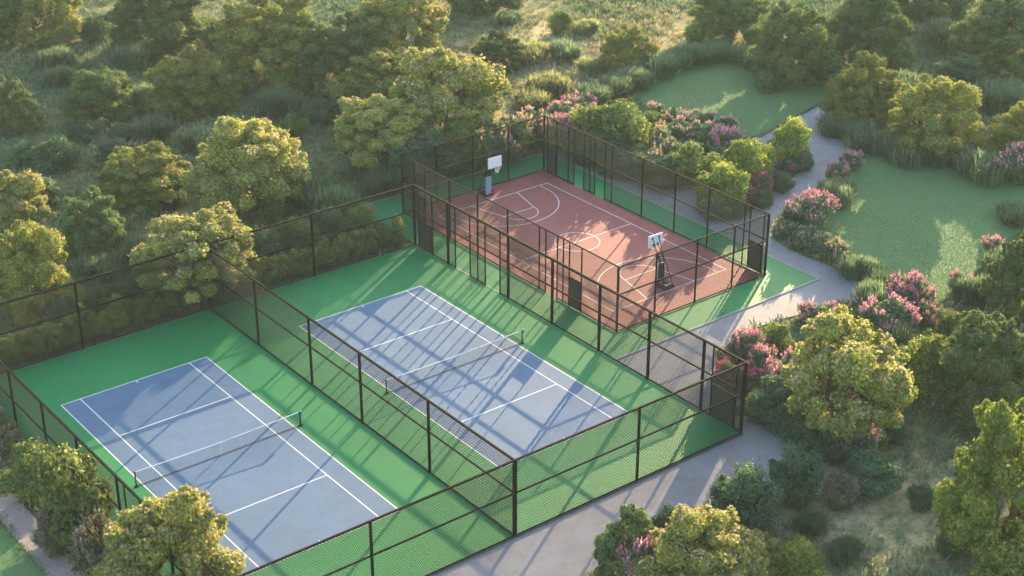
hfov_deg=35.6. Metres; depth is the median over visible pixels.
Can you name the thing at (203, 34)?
bush
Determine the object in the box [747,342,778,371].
flowering shrub
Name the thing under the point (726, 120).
flowering shrub
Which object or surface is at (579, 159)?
bush
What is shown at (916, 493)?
bush
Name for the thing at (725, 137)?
flowering shrub
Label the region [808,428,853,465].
bush
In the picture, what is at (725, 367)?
flowering shrub
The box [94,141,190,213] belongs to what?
tree
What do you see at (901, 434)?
bush
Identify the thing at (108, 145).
bush
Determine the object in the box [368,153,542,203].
kerb
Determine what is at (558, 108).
flowering shrub
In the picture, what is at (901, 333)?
grass tuft
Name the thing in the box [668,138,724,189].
bush
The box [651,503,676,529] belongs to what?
bush
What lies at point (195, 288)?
hedge shrub
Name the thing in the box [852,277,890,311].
grass tuft
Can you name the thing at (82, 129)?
bush
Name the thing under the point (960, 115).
tree
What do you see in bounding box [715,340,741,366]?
flowering shrub
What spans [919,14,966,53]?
grass tuft
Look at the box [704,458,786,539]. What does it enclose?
bush
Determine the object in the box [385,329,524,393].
tennis net
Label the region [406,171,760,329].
basketball court
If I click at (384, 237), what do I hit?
hedge shrub
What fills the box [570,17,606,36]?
grass tuft
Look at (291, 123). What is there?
bush
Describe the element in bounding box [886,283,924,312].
flowering shrub
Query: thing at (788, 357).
flowering shrub
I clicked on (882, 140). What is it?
grass tuft
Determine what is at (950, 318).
bush
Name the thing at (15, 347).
hedge shrub
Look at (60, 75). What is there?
grass tuft
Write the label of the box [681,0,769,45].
tree
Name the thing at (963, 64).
bush
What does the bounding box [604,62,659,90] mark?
grass tuft
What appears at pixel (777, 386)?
bush
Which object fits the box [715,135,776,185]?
bush
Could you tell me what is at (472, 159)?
basketball fence
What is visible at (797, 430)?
bush
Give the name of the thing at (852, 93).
tree
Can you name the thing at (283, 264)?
hedge shrub
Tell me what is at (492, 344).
court lines
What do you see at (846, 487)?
bush
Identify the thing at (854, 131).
grass tuft
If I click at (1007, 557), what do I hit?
bush
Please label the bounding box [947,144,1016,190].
grass tuft
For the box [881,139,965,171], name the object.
grass tuft
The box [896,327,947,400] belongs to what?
bush
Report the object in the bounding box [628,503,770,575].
tree
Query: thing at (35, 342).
hedge shrub
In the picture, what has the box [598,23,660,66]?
tree
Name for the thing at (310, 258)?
hedge shrub
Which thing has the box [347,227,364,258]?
hedge shrub
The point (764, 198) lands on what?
bush
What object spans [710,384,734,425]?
door
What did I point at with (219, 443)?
tennis net
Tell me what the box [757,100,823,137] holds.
lawn edging
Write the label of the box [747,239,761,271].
door
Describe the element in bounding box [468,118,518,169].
bush
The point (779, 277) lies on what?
basketball ground
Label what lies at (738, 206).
bush
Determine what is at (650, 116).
bush
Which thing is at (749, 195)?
flowering shrub
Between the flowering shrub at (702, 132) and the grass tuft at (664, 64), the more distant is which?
the grass tuft at (664, 64)
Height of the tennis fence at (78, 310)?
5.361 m
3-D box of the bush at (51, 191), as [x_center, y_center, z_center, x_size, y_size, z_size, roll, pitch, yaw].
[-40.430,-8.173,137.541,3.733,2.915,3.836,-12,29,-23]
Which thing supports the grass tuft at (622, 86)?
on the ground at (866, 514)
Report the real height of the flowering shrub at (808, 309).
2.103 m
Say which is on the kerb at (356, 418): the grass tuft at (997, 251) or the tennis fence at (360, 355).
the tennis fence at (360, 355)
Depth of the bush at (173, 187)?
137.46 m
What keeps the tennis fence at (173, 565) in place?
on the tennis ground at (395, 477)
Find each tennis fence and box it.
[0,184,414,373]
[0,360,218,575]
[204,245,514,534]
[238,361,747,575]
[413,184,745,431]
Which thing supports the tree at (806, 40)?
on the lawn at (748, 107)
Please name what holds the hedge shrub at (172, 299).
on the ground at (866, 514)
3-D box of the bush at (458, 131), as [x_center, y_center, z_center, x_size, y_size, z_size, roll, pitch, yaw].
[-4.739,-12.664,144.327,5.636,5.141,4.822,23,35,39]
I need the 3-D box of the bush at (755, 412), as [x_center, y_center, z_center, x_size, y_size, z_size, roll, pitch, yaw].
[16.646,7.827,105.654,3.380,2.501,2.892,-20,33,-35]
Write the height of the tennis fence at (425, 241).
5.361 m
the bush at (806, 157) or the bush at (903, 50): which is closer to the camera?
the bush at (806, 157)
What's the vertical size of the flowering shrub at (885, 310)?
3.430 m
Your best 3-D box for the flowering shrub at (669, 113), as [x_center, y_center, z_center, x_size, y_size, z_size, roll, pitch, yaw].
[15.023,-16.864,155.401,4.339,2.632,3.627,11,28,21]
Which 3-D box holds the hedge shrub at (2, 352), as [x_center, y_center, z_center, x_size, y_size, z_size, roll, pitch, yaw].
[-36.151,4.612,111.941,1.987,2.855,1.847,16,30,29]
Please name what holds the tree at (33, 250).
on the ground at (866, 514)
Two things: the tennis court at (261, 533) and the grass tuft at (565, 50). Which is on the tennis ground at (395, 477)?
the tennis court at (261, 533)
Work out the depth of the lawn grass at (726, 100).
140.03 m
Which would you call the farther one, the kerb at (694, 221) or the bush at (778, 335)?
the kerb at (694, 221)
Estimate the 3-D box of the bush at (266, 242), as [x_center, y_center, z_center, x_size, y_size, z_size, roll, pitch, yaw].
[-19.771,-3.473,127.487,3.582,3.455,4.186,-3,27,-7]
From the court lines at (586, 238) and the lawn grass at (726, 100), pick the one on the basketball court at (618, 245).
the court lines at (586, 238)
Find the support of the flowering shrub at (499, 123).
on the ground at (866, 514)
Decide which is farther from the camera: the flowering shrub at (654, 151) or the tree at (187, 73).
the tree at (187, 73)
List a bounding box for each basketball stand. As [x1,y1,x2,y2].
[477,155,501,196]
[648,232,672,289]
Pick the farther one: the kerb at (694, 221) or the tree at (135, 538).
the kerb at (694, 221)
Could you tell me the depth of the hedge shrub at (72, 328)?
114.65 m
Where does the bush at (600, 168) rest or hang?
on the ground at (866, 514)
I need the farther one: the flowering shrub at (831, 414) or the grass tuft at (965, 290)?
the grass tuft at (965, 290)
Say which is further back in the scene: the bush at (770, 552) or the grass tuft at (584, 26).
the grass tuft at (584, 26)
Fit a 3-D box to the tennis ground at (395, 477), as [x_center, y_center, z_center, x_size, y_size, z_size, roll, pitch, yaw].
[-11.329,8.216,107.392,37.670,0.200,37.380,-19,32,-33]
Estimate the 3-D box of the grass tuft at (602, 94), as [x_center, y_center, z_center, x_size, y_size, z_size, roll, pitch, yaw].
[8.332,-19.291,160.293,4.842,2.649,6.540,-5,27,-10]
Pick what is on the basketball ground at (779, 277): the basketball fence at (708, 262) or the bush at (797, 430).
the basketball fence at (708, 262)
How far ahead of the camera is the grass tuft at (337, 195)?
134.04 m
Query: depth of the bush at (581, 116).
147.70 m
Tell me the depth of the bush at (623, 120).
146.37 m
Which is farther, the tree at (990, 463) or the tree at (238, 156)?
the tree at (238, 156)
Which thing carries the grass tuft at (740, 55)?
on the ground at (866, 514)
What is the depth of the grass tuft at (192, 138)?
149.19 m
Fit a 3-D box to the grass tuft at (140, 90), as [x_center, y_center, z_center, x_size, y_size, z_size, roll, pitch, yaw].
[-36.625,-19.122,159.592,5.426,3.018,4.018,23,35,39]
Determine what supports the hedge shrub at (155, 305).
on the ground at (866, 514)
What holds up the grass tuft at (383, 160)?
on the ground at (866, 514)
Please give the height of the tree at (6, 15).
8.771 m
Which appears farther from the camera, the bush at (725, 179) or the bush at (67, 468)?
the bush at (725, 179)
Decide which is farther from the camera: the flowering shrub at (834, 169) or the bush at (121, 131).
the bush at (121, 131)
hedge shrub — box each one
[0,338,11,365]
[5,331,30,363]
[24,328,46,357]
[32,321,65,355]
[59,315,83,348]
[72,303,98,339]
[90,309,119,335]
[106,292,131,329]
[123,297,152,325]
[141,288,164,320]
[161,289,181,314]
[177,277,203,307]
[192,279,215,303]
[236,264,261,289]
[256,254,278,285]
[271,251,291,280]
[285,248,312,274]
[300,247,322,270]
[314,236,337,265]
[326,232,354,261]
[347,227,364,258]
[353,225,380,255]
[375,222,391,248]
[388,214,406,244]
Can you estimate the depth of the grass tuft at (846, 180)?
140.19 m
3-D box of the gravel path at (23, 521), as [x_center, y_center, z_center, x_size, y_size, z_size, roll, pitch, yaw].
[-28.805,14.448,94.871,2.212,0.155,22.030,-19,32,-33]
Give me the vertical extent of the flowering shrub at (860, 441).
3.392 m
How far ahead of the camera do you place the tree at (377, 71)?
156.99 m
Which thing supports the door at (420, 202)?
in the basketball fence at (570, 243)
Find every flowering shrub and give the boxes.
[0,406,25,457]
[30,506,70,558]
[67,506,116,575]
[99,542,115,563]
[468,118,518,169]
[492,112,535,163]
[496,113,537,144]
[513,104,553,143]
[539,100,583,117]
[539,111,581,154]
[548,90,597,107]
[613,530,667,575]
[628,140,665,169]
[644,122,684,155]
[645,100,689,123]
[653,114,696,142]
[680,119,724,153]
[682,107,717,125]
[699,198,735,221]
[704,114,739,128]
[706,123,748,153]
[713,355,751,394]
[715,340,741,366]
[731,324,769,360]
[741,185,757,205]
[745,365,769,395]
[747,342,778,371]
[749,169,773,194]
[761,346,796,375]
[771,215,802,238]
[778,153,805,174]
[780,185,841,230]
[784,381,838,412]
[791,224,820,250]
[797,298,836,324]
[806,232,847,260]
[816,407,841,434]
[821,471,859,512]
[825,159,851,179]
[828,239,858,267]
[828,422,882,464]
[837,394,882,426]
[838,149,865,170]
[854,291,921,333]
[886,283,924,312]
[887,268,938,308]
[905,298,938,330]
[947,267,973,291]
[950,135,976,163]
[980,234,1003,253]
[993,141,1023,188]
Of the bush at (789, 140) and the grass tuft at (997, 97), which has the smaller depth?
the bush at (789, 140)
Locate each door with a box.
[415,193,424,222]
[418,220,431,252]
[547,148,555,175]
[569,277,580,310]
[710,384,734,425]
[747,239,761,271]
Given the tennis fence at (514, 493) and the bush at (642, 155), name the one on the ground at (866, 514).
the bush at (642, 155)
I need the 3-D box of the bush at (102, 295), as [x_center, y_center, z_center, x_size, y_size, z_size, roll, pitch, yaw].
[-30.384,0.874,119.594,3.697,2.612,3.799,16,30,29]
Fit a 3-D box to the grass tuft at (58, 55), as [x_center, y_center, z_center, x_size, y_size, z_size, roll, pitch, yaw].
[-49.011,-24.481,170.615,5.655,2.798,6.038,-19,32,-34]
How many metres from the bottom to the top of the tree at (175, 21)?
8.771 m
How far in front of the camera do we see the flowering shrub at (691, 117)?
153.63 m
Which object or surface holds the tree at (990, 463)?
on the ground at (866, 514)
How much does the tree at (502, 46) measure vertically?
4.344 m
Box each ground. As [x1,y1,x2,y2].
[0,0,1023,575]
[0,245,738,575]
[365,154,816,357]
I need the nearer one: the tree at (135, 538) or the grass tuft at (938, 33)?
the tree at (135, 538)
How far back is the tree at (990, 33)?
167.94 m
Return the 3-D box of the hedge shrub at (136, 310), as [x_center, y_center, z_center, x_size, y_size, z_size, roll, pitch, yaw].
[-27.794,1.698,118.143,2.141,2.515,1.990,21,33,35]
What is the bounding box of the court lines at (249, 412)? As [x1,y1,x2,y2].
[61,357,397,575]
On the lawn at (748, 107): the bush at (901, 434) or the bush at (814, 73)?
the bush at (814, 73)
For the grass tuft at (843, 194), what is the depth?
137.38 m
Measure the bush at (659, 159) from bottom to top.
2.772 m
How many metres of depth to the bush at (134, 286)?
120.36 m
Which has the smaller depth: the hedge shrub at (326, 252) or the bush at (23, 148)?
the hedge shrub at (326, 252)
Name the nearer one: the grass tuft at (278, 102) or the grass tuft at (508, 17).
the grass tuft at (278, 102)
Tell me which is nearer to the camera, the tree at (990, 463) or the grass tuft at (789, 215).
the tree at (990, 463)
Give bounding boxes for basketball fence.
[400,115,543,212]
[401,155,618,331]
[544,115,768,273]
[616,213,770,331]
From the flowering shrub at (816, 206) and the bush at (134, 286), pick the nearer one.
the bush at (134, 286)
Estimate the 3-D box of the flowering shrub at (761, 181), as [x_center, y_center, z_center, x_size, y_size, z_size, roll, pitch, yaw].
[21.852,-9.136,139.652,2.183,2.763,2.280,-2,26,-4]
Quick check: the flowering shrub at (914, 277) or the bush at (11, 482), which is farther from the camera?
the flowering shrub at (914, 277)
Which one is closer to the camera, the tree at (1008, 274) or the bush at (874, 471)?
the bush at (874, 471)
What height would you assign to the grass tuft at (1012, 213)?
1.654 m
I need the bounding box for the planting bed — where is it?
[697,137,809,215]
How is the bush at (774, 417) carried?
on the ground at (866, 514)
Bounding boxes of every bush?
[0,436,56,504]
[6,138,37,164]
[26,442,122,546]
[31,135,83,174]
[36,176,61,207]
[36,293,85,330]
[36,478,96,523]
[64,117,101,141]
[74,12,117,43]
[80,283,126,316]
[93,135,134,163]
[106,123,136,140]
[115,267,164,303]
[148,175,187,209]
[195,16,221,48]
[196,185,236,204]
[230,67,262,93]
[249,225,285,264]
[257,197,294,225]
[274,215,321,253]
[279,112,310,139]
[302,98,337,125]
[308,205,348,242]
[340,201,386,239]
[377,137,434,190]
[411,123,465,182]
[435,112,479,134]
[437,119,485,176]
[473,110,509,121]
[545,8,573,35]
[553,101,604,144]
[567,143,599,166]
[579,133,630,167]
[582,98,655,151]
[592,148,623,177]
[603,150,652,181]
[630,155,679,189]
[641,110,667,139]
[645,155,697,186]
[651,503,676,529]
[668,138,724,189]
[693,159,750,211]
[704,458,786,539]
[706,145,727,158]
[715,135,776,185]
[722,197,750,219]
[735,386,776,426]
[746,369,793,416]
[751,188,774,209]
[762,321,795,354]
[763,400,802,436]
[764,54,788,79]
[767,439,825,510]
[770,115,813,163]
[772,171,796,192]
[773,534,831,575]
[778,415,822,452]
[796,150,814,171]
[799,68,821,83]
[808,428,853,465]
[827,446,907,505]
[839,424,890,450]
[882,425,913,446]
[885,35,917,70]
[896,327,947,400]
[904,481,936,513]
[932,51,988,81]
[933,307,961,336]
[969,529,1023,575]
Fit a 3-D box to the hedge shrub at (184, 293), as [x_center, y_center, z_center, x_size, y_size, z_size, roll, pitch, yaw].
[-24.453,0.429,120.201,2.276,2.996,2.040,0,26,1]
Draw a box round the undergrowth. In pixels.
[0,0,1023,575]
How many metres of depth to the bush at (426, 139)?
141.96 m
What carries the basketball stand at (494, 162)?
on the basketball court at (618, 245)
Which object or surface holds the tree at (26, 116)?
on the ground at (866, 514)
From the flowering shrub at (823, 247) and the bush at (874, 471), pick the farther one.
the flowering shrub at (823, 247)
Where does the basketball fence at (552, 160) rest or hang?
on the basketball ground at (779, 277)
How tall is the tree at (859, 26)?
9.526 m
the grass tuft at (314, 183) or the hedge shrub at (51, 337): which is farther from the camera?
the grass tuft at (314, 183)
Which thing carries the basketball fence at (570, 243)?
on the basketball ground at (779, 277)
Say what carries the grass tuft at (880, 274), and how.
on the ground at (866, 514)
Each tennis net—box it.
[134,410,302,487]
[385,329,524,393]
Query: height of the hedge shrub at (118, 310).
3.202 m
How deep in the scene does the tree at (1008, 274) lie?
116.64 m
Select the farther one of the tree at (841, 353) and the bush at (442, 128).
the bush at (442, 128)
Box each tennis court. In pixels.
[62,358,395,573]
[300,286,625,465]
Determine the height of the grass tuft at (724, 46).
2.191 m
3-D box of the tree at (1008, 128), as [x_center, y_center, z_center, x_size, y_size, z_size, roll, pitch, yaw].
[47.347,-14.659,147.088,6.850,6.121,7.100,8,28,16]
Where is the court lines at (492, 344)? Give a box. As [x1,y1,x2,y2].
[299,286,629,466]
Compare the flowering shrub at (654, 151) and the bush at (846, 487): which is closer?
the bush at (846, 487)
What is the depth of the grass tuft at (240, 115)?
153.81 m
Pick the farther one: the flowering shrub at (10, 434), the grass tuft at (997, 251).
the grass tuft at (997, 251)
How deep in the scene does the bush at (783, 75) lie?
166.79 m
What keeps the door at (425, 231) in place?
in the tennis fence at (425, 241)
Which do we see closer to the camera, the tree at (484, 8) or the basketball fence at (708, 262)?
the basketball fence at (708, 262)
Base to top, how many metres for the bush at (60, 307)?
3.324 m
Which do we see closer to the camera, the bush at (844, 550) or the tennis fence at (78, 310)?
the bush at (844, 550)
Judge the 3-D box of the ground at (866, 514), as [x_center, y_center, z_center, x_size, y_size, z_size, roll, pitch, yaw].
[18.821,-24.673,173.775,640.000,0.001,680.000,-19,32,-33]
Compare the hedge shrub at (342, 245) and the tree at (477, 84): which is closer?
the hedge shrub at (342, 245)
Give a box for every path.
[0,490,87,575]
[435,106,858,575]
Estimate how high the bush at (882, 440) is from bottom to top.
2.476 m
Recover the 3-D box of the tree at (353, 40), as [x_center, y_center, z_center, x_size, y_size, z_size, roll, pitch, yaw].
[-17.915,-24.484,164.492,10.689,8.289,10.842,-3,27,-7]
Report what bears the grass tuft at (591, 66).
on the ground at (866, 514)
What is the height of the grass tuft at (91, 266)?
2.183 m
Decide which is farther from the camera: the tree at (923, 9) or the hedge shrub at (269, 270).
the tree at (923, 9)
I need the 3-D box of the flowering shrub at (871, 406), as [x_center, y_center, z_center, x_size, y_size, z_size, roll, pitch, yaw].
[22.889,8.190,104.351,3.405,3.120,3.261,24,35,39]
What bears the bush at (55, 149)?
on the ground at (866, 514)
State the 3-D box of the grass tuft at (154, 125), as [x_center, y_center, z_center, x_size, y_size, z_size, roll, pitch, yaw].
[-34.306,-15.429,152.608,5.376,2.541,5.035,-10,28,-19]
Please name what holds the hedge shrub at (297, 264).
on the ground at (866, 514)
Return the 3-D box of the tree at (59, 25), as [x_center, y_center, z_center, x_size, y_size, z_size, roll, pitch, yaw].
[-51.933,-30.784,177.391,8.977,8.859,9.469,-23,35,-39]
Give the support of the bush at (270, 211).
on the ground at (866, 514)
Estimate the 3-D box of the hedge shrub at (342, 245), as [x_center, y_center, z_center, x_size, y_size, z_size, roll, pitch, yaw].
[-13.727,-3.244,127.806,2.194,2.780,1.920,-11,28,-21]
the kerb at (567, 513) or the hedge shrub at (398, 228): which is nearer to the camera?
the kerb at (567, 513)
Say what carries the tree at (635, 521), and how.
on the ground at (866, 514)
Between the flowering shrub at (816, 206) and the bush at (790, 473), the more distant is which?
the flowering shrub at (816, 206)
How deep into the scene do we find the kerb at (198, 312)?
119.28 m
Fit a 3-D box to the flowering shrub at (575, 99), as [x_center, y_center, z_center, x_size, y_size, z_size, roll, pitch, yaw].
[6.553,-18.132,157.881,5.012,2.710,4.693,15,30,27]
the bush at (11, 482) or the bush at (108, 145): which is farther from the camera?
the bush at (108, 145)
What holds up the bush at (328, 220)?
on the ground at (866, 514)
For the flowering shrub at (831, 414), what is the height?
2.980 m
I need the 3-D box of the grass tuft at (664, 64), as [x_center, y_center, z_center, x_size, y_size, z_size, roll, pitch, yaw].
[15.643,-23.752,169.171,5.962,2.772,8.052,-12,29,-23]
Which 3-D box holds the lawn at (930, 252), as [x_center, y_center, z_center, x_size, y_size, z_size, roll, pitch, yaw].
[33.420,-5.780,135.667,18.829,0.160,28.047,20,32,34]
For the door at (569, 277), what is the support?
in the basketball fence at (570, 243)
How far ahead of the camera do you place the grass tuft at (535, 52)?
171.97 m
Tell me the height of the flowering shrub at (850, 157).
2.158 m
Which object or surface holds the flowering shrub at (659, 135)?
on the ground at (866, 514)
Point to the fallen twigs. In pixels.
(448, 174)
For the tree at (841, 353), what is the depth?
99.38 m
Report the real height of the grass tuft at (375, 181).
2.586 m
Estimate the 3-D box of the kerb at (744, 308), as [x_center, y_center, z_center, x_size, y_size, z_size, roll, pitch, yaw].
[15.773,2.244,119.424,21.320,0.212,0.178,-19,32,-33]
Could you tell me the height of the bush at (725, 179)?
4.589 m
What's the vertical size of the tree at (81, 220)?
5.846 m
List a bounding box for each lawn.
[0,523,45,575]
[633,61,827,137]
[815,155,1023,302]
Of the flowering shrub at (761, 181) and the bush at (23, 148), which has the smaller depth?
the flowering shrub at (761, 181)
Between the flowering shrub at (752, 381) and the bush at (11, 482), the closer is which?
the bush at (11, 482)
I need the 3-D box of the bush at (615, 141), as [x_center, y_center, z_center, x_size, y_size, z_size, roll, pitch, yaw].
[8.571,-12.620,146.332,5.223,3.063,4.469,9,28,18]
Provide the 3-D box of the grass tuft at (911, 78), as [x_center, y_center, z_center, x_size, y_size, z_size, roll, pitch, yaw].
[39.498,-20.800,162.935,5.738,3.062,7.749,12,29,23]
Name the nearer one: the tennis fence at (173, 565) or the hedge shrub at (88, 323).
the tennis fence at (173, 565)
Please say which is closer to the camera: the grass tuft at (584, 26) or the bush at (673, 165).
the bush at (673, 165)
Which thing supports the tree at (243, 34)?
on the ground at (866, 514)
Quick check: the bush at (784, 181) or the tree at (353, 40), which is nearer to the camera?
the bush at (784, 181)
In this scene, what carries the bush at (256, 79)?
on the ground at (866, 514)
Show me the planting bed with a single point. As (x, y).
(776, 167)
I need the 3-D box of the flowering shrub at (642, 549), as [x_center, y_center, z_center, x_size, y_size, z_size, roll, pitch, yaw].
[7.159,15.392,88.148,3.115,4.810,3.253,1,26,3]
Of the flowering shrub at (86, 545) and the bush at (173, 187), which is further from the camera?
the bush at (173, 187)
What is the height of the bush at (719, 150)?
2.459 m
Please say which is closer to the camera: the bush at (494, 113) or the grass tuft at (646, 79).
the bush at (494, 113)
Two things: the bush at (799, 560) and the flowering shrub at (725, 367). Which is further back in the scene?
the flowering shrub at (725, 367)
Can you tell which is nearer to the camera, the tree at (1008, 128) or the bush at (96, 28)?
the tree at (1008, 128)
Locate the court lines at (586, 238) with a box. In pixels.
[441,183,725,310]
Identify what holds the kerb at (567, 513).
on the ground at (866, 514)
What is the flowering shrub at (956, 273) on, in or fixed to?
on the lawn at (930, 252)
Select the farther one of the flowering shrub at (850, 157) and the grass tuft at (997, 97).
the grass tuft at (997, 97)
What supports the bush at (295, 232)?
on the ground at (866, 514)
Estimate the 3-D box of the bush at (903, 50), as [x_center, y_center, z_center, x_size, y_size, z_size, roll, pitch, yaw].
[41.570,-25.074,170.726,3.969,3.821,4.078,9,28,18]
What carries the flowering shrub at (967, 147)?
on the ground at (866, 514)
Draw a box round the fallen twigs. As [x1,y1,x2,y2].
[0,0,1002,526]
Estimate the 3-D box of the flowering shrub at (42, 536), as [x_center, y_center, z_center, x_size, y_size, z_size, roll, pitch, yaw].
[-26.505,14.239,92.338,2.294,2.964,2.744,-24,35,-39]
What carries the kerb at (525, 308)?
on the ground at (866, 514)
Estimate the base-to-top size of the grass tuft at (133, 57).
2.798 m
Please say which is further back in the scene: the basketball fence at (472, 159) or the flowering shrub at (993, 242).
the basketball fence at (472, 159)
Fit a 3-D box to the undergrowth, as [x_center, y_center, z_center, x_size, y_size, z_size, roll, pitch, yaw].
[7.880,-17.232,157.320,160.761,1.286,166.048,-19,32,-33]
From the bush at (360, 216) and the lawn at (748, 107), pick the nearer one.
the bush at (360, 216)
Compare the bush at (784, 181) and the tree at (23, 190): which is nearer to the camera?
the tree at (23, 190)
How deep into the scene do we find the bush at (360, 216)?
129.85 m
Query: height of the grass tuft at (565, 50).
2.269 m
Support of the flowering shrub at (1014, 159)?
on the ground at (866, 514)
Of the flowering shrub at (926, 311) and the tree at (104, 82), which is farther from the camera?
the tree at (104, 82)
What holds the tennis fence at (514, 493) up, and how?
on the kerb at (567, 513)
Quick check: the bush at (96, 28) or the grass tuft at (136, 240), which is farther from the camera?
the bush at (96, 28)
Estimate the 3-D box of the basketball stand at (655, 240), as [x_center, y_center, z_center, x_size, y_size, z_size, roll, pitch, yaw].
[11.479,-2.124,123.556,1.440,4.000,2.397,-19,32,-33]
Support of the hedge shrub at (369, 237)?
on the ground at (866, 514)
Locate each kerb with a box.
[1,244,411,372]
[210,309,512,535]
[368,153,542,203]
[418,246,734,429]
[429,433,743,575]
[546,152,817,277]
[615,278,820,359]
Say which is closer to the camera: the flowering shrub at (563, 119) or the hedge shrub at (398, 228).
the hedge shrub at (398, 228)
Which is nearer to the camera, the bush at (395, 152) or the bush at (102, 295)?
the bush at (102, 295)
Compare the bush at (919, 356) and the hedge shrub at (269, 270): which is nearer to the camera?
the bush at (919, 356)
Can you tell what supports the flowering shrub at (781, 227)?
on the ground at (866, 514)
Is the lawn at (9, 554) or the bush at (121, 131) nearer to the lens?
the lawn at (9, 554)
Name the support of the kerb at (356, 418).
on the tennis ground at (395, 477)
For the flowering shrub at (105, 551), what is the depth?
88.01 m
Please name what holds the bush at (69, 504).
on the ground at (866, 514)
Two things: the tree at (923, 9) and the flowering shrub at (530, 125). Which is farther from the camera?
the tree at (923, 9)
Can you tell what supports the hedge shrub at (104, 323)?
on the ground at (866, 514)
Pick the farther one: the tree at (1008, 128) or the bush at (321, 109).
the bush at (321, 109)
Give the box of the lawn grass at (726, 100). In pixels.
[0,60,1023,575]
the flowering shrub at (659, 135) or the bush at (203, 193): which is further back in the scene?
the flowering shrub at (659, 135)
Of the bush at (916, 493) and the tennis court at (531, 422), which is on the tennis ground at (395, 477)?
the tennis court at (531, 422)
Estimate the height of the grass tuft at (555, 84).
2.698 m
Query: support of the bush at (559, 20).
on the ground at (866, 514)
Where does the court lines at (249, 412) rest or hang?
on the tennis court at (261, 533)
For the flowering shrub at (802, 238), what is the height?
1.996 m
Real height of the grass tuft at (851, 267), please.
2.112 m
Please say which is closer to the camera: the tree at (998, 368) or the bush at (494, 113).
the tree at (998, 368)
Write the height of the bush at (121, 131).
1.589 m
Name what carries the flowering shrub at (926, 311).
on the ground at (866, 514)
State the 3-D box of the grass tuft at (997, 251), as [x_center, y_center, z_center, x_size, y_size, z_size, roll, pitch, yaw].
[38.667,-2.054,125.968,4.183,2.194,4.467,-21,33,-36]
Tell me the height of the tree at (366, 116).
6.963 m
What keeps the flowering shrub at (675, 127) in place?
on the ground at (866, 514)
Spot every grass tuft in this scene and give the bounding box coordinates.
[27,44,86,70]
[38,63,80,88]
[66,249,128,284]
[101,41,151,71]
[116,232,151,265]
[127,111,179,141]
[128,82,158,114]
[170,123,215,154]
[211,111,253,127]
[244,85,305,118]
[252,170,336,212]
[300,179,361,220]
[341,149,388,170]
[356,165,399,199]
[493,8,526,25]
[509,84,554,111]
[514,39,553,66]
[515,67,584,98]
[546,36,586,63]
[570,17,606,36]
[571,56,610,76]
[571,78,614,106]
[588,73,640,101]
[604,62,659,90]
[629,47,683,80]
[662,42,726,70]
[698,38,743,63]
[727,43,756,69]
[777,205,809,225]
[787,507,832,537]
[813,177,858,209]
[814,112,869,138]
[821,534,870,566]
[825,176,857,193]
[834,253,886,280]
[837,117,884,152]
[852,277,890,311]
[858,263,893,288]
[860,127,924,159]
[869,312,918,349]
[879,67,920,87]
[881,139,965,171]
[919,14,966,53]
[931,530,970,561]
[941,272,998,307]
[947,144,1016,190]
[969,75,1023,115]
[976,245,1007,274]
[987,198,1023,228]
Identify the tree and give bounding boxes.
[0,0,22,43]
[0,0,85,47]
[0,74,43,133]
[0,168,51,232]
[0,219,84,324]
[57,65,139,122]
[59,185,127,260]
[90,483,248,575]
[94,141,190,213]
[102,0,204,57]
[127,201,259,303]
[138,44,242,123]
[177,115,311,213]
[208,0,335,90]
[290,9,388,97]
[320,47,448,107]
[333,93,433,169]
[352,0,449,55]
[384,46,510,132]
[447,0,525,17]
[469,29,526,74]
[591,503,656,575]
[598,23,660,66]
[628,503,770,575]
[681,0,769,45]
[746,0,844,94]
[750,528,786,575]
[780,304,918,440]
[818,50,906,129]
[820,0,916,68]
[883,73,986,156]
[893,0,975,20]
[928,308,1023,432]
[931,396,1023,567]
[946,0,1023,75]
[978,229,1023,323]
[985,100,1023,154]
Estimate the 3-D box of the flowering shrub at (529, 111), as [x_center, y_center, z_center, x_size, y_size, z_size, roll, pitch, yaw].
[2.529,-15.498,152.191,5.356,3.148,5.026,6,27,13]
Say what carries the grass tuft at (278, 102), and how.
on the ground at (866, 514)
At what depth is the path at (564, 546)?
103.06 m
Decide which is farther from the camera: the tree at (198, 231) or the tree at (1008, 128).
the tree at (1008, 128)
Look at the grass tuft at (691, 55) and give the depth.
171.57 m
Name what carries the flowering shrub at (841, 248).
on the ground at (866, 514)
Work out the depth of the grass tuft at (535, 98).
159.07 m
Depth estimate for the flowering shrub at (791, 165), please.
144.45 m
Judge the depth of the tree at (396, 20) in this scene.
167.04 m
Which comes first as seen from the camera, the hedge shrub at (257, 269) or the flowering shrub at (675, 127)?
the hedge shrub at (257, 269)
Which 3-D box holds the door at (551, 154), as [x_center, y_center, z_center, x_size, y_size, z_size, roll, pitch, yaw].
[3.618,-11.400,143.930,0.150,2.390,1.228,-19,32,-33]
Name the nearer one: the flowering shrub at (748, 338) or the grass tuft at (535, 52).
the flowering shrub at (748, 338)
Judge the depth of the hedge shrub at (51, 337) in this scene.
113.74 m

